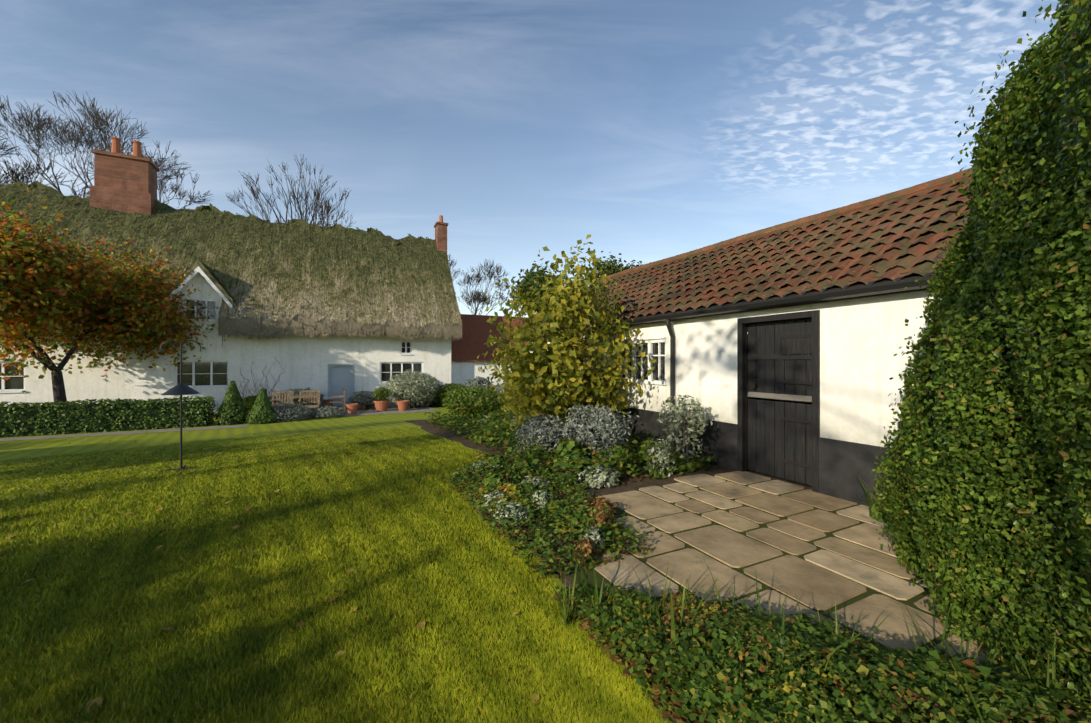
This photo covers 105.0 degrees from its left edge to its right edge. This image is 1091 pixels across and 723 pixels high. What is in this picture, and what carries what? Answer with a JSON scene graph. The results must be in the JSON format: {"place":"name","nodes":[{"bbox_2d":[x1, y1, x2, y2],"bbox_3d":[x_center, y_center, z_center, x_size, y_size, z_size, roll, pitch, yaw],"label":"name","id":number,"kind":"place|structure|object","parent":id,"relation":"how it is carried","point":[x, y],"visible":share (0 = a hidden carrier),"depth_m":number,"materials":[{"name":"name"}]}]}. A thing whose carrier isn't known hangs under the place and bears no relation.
{"place":"outdoors","nodes":[
{"label":"outdoors","id":0,"kind":"place"},
{"bbox_2d":[0,405,436,440],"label":"path","id":1,"kind":"structure","parent":0,"point":[390,410],"depth_m":11.71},
{"bbox_2d":[222,358,285,412],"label":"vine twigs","id":2,"kind":"object","parent":1,"relation":"on","point":[242,392],"visible":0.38,"depth_m":15.84,"materials":[{"name":"brown plant"}]},
{"bbox_2d":[242,395,275,412],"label":"hedge","id":3,"kind":"object","parent":1,"relation":"on","point":[249,401],"visible":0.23,"depth_m":15.13,"materials":[{"name":"green plant"}]},
{"bbox_2d":[265,389,281,405],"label":"shrub","id":4,"kind":"object","parent":1,"relation":"on","point":[274,399],"visible":0.08,"depth_m":15.39,"materials":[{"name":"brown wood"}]},
{"bbox_2d":[271,391,293,411],"bbox_3d":[-8.842,1.466,14.067,0.635,0.930,0.560,0,0,-27],"label":"chair","id":5,"kind":"object","parent":1,"relation":"on","point":[284,392],"visible":0.58,"depth_m":14.28,"materials":[{"name":"brown wood"}]},
{"bbox_2d":[272,403,315,422],"bbox_3d":[-8.466,1.629,13.626,1.780,0.578,1.754,0,0,-27],"label":"lavender mound","id":6,"kind":"object","parent":1,"relation":"on","point":[290,414],"visible":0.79,"depth_m":13.42,"materials":[{"name":"grey plant"}]},
{"bbox_2d":[274,388,322,410],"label":"wall shrub","id":7,"kind":"object","parent":1,"relation":"on","point":[296,391],"visible":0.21,"depth_m":15.73,"materials":[{"name":"plant"}]},
{"bbox_2d":[289,393,320,403],"bbox_3d":[-8.889,1.580,15.508,1.000,0.730,1.000,0,0,-27],"label":"table","id":8,"kind":"object","parent":1,"relation":"on","point":[296,395],"visible":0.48,"depth_m":15.10,"materials":[{"name":"brown wood"}]},
{"bbox_2d":[298,390,319,414],"bbox_3d":[-8.082,1.464,14.336,0.635,0.930,0.560,0,0,-27],"label":"chair","id":9,"kind":"object","parent":1,"relation":"on","point":[317,398],"visible":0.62,"depth_m":14.51,"materials":[{"name":"brown wood"}]},
{"bbox_2d":[307,387,323,409],"bbox_3d":[-8.945,1.482,16.316,0.560,0.930,0.635,0,0,-27],"label":"chair","id":10,"kind":"object","parent":1,"relation":"on","point":[308,388],"visible":0.25,"depth_m":16.15,"materials":[{"name":"brown wood"}]},
{"bbox_2d":[309,406,344,418],"bbox_3d":[-7.464,1.704,14.316,1.159,0.424,1.133,0,0,-27],"label":"lavender mound","id":11,"kind":"object","parent":1,"relation":"on","point":[328,413],"visible":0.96,"depth_m":14.12,"materials":[{"name":"grey plant"}]},
{"bbox_2d":[323,400,333,410],"bbox_3d":[-8.397,1.722,16.202,0.367,0.450,0.367,0,0,-27],"label":"tall pot","id":12,"kind":"object","parent":1,"relation":"on","point":[326,402],"visible":0.52,"depth_m":16.06,"materials":[{"name":"brown ceramic"}]},
{"bbox_2d":[328,388,344,411],"bbox_3d":[-7.892,1.479,15.842,0.560,0.930,0.635,0,0,-27],"label":"chair","id":13,"kind":"object","parent":1,"relation":"on","point":[339,396],"visible":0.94,"depth_m":15.68,"materials":[{"name":"brown wood"}]},
{"bbox_2d":[346,403,358,413],"bbox_3d":[-7.055,1.742,15.307,0.432,0.380,0.432,0,0,-27],"label":"pot","id":14,"kind":"object","parent":1,"relation":"on","point":[352,408],"visible":0.94,"depth_m":15.17,"materials":[{"name":"brown ceramic"}]},
{"bbox_2d":[347,391,378,408],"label":"shrub","id":15,"kind":"object","parent":1,"relation":"on","point":[361,395],"visible":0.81,"depth_m":16.77,"materials":[{"name":"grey plant"}]},
{"bbox_2d":[359,399,367,409],"bbox_3d":[-7.368,1.746,16.939,0.432,0.400,0.432,0,0,-27],"label":"pot","id":16,"kind":"object","parent":1,"relation":"on","point":[363,408],"visible":0.23,"depth_m":16.82,"materials":[{"name":"brown ceramic"}]},
{"bbox_2d":[374,400,389,411],"bbox_3d":[-6.362,1.731,16.269,0.583,0.420,0.583,0,0,-27],"label":"pot","id":17,"kind":"object","parent":1,"relation":"on","point":[381,405],"visible":0.92,"depth_m":16.08,"materials":[{"name":"brown ceramic"}]},
{"bbox_2d":[373,387,389,406],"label":"pot plant","id":18,"kind":"object","parent":17,"relation":"in","point":[383,394],"visible":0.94,"depth_m":16.16,"materials":[{"name":"green plant"}]},
{"bbox_2d":[396,400,408,410],"bbox_3d":[-5.579,1.738,16.380,0.475,0.400,0.475,0,0,-27],"label":"pot","id":19,"kind":"object","parent":1,"relation":"on","point":[402,405],"visible":0.96,"depth_m":16.23,"materials":[{"name":"brown ceramic"}]},
{"bbox_2d":[383,369,440,407],"bbox_3d":[-5.579,1.123,17.621,2.272,1.665,2.246,0,0,10],"label":"silver shrub","id":20,"kind":"object","parent":1,"relation":"on","point":[420,391],"visible":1,"depth_m":17.08,"materials":[{"name":"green plant"}]},
{"bbox_2d":[0,404,747,722],"bbox_3d":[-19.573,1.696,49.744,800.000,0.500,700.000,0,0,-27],"label":"ground","id":21,"kind":"structure","parent":0,"point":[36,448],"depth_m":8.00,"materials":[{"name":"green plant"}]},
{"bbox_2d":[0,165,34,183],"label":"bare tree","id":22,"kind":"object","parent":21,"relation":"on","point":[6,180],"visible":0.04,"depth_m":32.02,"materials":[{"name":"brown plant"}]},
{"bbox_2d":[0,91,212,208],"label":"bare tree","id":23,"kind":"object","parent":21,"relation":"on","point":[77,138],"visible":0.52,"depth_m":26.01,"materials":[{"name":"brown plant"}]},
{"bbox_2d":[0,187,225,402],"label":"autumn tree","id":24,"kind":"object","parent":21,"relation":"on","point":[40,283],"depth_m":12.22,"materials":[{"name":"orange plant"}]},
{"bbox_2d":[0,381,277,437],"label":"box hedge","id":25,"kind":"object","parent":21,"relation":"on","point":[232,398],"depth_m":11.46,"materials":[{"name":"green plant"}]},
{"bbox_2d":[160,340,201,470],"bbox_3d":[-5.093,0.608,5.856,0.415,1.814,0.415,0,0,0],"label":"bird feeder pole","id":26,"kind":"object","parent":21,"relation":"on","point":[180,388],"visible":0.94,"depth_m":5.84,"materials":[{"name":"black metal"}]},
{"bbox_2d":[0,136,450,414],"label":"cottage","id":27,"kind":"structure","parent":21,"relation":"on","point":[327,367],"depth_m":15.99,"materials":[{"name":"white paint"}]},
{"bbox_2d":[163,259,233,306],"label":"bargeboard","id":28,"kind":"structure","parent":27,"relation":"attached to","point":[203,268],"depth_m":14.98,"materials":[{"name":"white wood"}]},
{"bbox_2d":[0,181,461,336],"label":"thatch roof","id":29,"kind":"structure","parent":27,"relation":"attached to","point":[293,324],"depth_m":17.04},
{"bbox_2d":[171,263,234,300],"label":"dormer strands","id":30,"kind":"object","parent":29,"relation":"on","point":[209,270],"visible":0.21,"depth_m":15.36},
{"bbox_2d":[0,180,462,341],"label":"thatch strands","id":31,"kind":"object","parent":29,"relation":"on","point":[53,202],"visible":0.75,"depth_m":17.12},
{"bbox_2d":[0,421,539,711],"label":"fallen leaves","id":32,"kind":"object","parent":21,"relation":"on","point":[298,624],"visible":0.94,"depth_m":3.17,"materials":[{"name":"orange plant"}]},
{"bbox_2d":[226,153,356,226],"bbox_3d":[-17.938,-5.828,28.613,10.492,15.949,12.970,0,0,-12],"label":"bare tree","id":33,"kind":"object","parent":21,"relation":"on","point":[321,216],"visible":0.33,"depth_m":26.68,"materials":[{"name":"brown plant"}]},
{"bbox_2d":[463,376,493,400],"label":"shrub","id":34,"kind":"object","parent":21,"relation":"on","point":[483,382],"visible":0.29,"depth_m":18.19,"materials":[{"name":"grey plant"}]},
{"bbox_2d":[447,255,510,314],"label":"bare tree","id":35,"kind":"object","parent":21,"relation":"on","point":[477,296],"visible":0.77,"depth_m":47.55,"materials":[{"name":"brown plant"}]},
{"bbox_2d":[451,361,529,385],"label":"wall","id":36,"kind":"structure","parent":21,"relation":"on","point":[462,372],"depth_m":20.26,"materials":[{"name":"white paint"}]},
{"bbox_2d":[451,314,533,360],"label":"extension roof","id":37,"kind":"structure","parent":36,"relation":"on","point":[470,345],"depth_m":21.32,"materials":[{"name":"red tile"}]},
{"bbox_2d":[494,382,515,404],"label":"shrub","id":38,"kind":"object","parent":21,"relation":"on","point":[498,385],"visible":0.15,"depth_m":18.26,"materials":[{"name":"grey plant"}]},
{"bbox_2d":[499,254,573,314],"bbox_3d":[-0.093,-2.606,30.781,5.979,9.549,8.855,0,0,-2],"label":"tree","id":39,"kind":"object","parent":21,"relation":"on","point":[528,281],"depth_m":27.80,"materials":[{"name":"green plant"}]},
{"bbox_2d":[571,248,650,285],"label":"green tree leaves","id":40,"kind":"object","parent":21,"relation":"on","point":[613,267],"depth_m":35.83,"materials":[{"name":"green plant"}]},
{"bbox_2d":[531,268,961,512],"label":"outbuilding","id":41,"kind":"structure","parent":21,"relation":"on","point":[809,401],"depth_m":4.91,"materials":[{"name":"white paint"}]},
{"bbox_2d":[524,168,975,331],"bbox_3d":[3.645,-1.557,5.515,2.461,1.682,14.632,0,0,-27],"label":"tiled roof","id":42,"kind":"structure","parent":41,"relation":"on","point":[655,284],"depth_m":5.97,"materials":[{"name":"brown tile"}]},
{"bbox_2d":[460,451,1090,722],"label":"yellow leaf clumps","id":43,"kind":"object","parent":21,"relation":"on","point":[566,525],"visible":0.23,"depth_m":2.07,"materials":[{"name":"plant"}]},
{"bbox_2d":[870,0,1090,711],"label":"hedge","id":44,"kind":"object","parent":21,"relation":"on","point":[1020,265],"depth_m":2.05,"materials":[{"name":"green plant"}]},
{"bbox_2d":[210,404,811,722],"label":"bed soil","id":45,"kind":"structure","parent":0,"point":[635,484],"depth_m":5.04,"materials":[{"name":"brown soil"}]},
{"bbox_2d":[210,397,487,415],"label":"potted plants","id":46,"kind":"object","parent":45,"relation":"on","point":[434,404],"visible":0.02,"depth_m":17.96,"materials":[{"name":"green plant"}]},
{"bbox_2d":[434,383,467,404],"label":"green shrub","id":47,"kind":"object","parent":45,"relation":"on","point":[442,392],"visible":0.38,"depth_m":17.90,"materials":[{"name":"green plant"}]},
{"bbox_2d":[442,386,504,418],"bbox_3d":[-2.010,1.201,11.894,1.864,1.039,1.834,0,0,-27],"label":"green shrub","id":48,"kind":"object","parent":45,"relation":"on","point":[482,400],"visible":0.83,"depth_m":11.46,"materials":[{"name":"green plant"}]},
{"bbox_2d":[490,326,551,419],"bbox_3d":[-0.153,0.381,9.125,2.007,2.339,2.028,0,0,-27],"label":"yellow shrub","id":49,"kind":"object","parent":45,"relation":"on","point":[503,373],"visible":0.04,"depth_m":8.99,"materials":[{"name":"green plant"}]},
{"bbox_2d":[512,413,571,459],"bbox_3d":[-0.025,1.123,6.324,0.960,0.684,0.919,0,0,-27],"label":"shrub","id":50,"kind":"object","parent":45,"relation":"on","point":[549,429],"visible":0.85,"depth_m":6.19,"materials":[{"name":"grey plant"}]},
{"bbox_2d":[477,266,656,441],"bbox_3d":[0.473,-0.118,7.505,3.215,3.209,3.125,0,0,-27],"label":"yellow shrub","id":51,"kind":"object","parent":45,"relation":"on","point":[536,397],"visible":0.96,"depth_m":6.78,"materials":[{"name":"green plant"}]},
{"bbox_2d":[471,414,676,551],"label":"silver leaf clumps","id":52,"kind":"object","parent":45,"relation":"on","point":[603,476],"visible":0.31,"depth_m":4.75,"materials":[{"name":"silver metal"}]},
{"bbox_2d":[557,404,638,462],"bbox_3d":[0.734,1.038,6.041,1.143,0.837,1.115,0,0,-27],"label":"shrub","id":53,"kind":"object","parent":45,"relation":"on","point":[601,427],"visible":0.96,"depth_m":5.89,"materials":[{"name":"grey plant"}]},
{"bbox_2d":[655,395,712,465],"bbox_3d":[1.871,0.944,5.616,0.732,1.012,0.733,0,0,-27],"label":"shrub","id":54,"kind":"object","parent":45,"relation":"on","point":[676,417],"visible":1,"depth_m":5.50,"materials":[{"name":"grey plant"}]},
{"bbox_2d":[424,409,1069,722],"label":"ground cover","id":55,"kind":"object","parent":45,"relation":"on","point":[634,656],"visible":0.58,"depth_m":2.24,"materials":[{"name":"green plant"}]},
{"bbox_2d":[451,409,1090,722],"bbox_3d":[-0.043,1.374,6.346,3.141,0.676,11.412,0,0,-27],"label":"ground cover plants","id":56,"kind":"object","parent":45,"relation":"on","point":[805,629],"visible":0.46,"depth_m":1.66,"materials":[{"name":"green plant"}]},
{"bbox_2d":[478,473,1090,722],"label":"dead leaf clumps","id":57,"kind":"object","parent":45,"relation":"on","point":[600,516],"visible":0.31,"depth_m":2.00,"materials":[{"name":"plant"}]},
{"bbox_2d":[519,435,1090,722],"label":"strap leaves","id":58,"kind":"object","parent":45,"relation":"on","point":[879,515],"visible":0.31,"depth_m":2.06,"materials":[{"name":"green plant"}]},
{"bbox_2d":[0,0,1067,333],"label":"sky","id":59,"kind":"structure","parent":0,"point":[650,130],"materials":[{"name":"blue"}]},
{"bbox_2d":[530,235,622,436],"bbox_3d":[0.604,-0.304,7.341,1.637,3.562,1.671,0,0,-27],"label":"yellow shrub","id":60,"kind":"object","parent":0,"point":[594,260],"visible":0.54,"depth_m":7.00,"materials":[{"name":"yellow plant"}]},
{"bbox_2d":[570,471,1089,701],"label":"paving","id":61,"kind":"structure","parent":0,"point":[811,585],"depth_m":3.08,"materials":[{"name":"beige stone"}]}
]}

